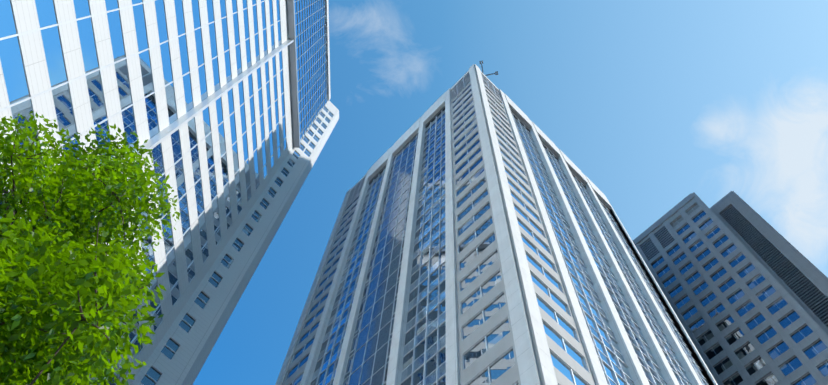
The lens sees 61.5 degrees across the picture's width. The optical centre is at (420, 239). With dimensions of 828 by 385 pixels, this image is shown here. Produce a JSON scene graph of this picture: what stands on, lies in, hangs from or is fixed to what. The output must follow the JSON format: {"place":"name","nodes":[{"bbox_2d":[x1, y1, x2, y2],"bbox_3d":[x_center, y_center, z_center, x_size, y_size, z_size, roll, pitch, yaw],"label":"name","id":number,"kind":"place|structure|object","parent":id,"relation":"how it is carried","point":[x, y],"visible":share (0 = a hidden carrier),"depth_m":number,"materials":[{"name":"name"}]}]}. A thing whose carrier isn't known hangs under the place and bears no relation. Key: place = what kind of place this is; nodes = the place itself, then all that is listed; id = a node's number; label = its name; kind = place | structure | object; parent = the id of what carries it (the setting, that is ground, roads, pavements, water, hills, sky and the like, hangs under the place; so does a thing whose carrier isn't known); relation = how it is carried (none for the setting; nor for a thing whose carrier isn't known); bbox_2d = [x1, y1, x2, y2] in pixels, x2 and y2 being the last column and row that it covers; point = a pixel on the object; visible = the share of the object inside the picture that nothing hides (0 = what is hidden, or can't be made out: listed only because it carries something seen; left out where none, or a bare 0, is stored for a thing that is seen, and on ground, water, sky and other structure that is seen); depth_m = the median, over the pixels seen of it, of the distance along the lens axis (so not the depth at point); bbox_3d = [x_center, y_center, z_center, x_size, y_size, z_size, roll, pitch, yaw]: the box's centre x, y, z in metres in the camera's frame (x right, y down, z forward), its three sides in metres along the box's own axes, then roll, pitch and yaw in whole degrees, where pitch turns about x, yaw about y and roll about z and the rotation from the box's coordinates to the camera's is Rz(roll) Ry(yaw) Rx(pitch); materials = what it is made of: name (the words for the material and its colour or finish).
{"place":"outdoors","nodes":[
{"label":"outdoors","id":0,"kind":"place"},
{"bbox_2d":[193,0,827,384],"label":"sky","id":1,"kind":"structure","parent":0,"point":[658,103],"materials":[{"name":"blue"}]},
{"label":"ground","id":2,"kind":"structure","parent":0,"visible":0},
{"bbox_2d":[0,111,180,384],"bbox_3d":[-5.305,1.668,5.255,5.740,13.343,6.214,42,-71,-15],"label":"street tree","id":3,"kind":"object","parent":2,"relation":"on","point":[68,301],"visible":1,"depth_m":6.50,"materials":[{"name":"green plant"}]},
{"bbox_2d":[0,0,338,384],"bbox_3d":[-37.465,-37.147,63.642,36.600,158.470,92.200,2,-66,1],"label":"tower","id":4,"kind":"structure","parent":2,"relation":"on","point":[228,110],"depth_m":68.78,"materials":[{"name":"white glass"}]},
{"bbox_2d":[275,64,717,384],"bbox_3d":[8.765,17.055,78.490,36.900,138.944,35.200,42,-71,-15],"label":"tower","id":5,"kind":"structure","parent":2,"relation":"on","point":[479,235],"depth_m":71.65,"materials":[{"name":"white stone"}]},
{"bbox_2d":[479,60,497,75],"bbox_3d":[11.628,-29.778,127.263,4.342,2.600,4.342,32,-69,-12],"label":"roof davit crane","id":6,"kind":"object","parent":5,"relation":"on","point":[496,72],"visible":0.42,"depth_m":127.92,"materials":[{"name":"grey paint"}]},
{"bbox_2d":[633,191,827,384],"bbox_3d":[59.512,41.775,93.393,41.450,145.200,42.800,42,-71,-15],"label":"tower","id":7,"kind":"structure","parent":2,"relation":"on","point":[742,284],"depth_m":116.86,"materials":[{"name":"grey stone"}]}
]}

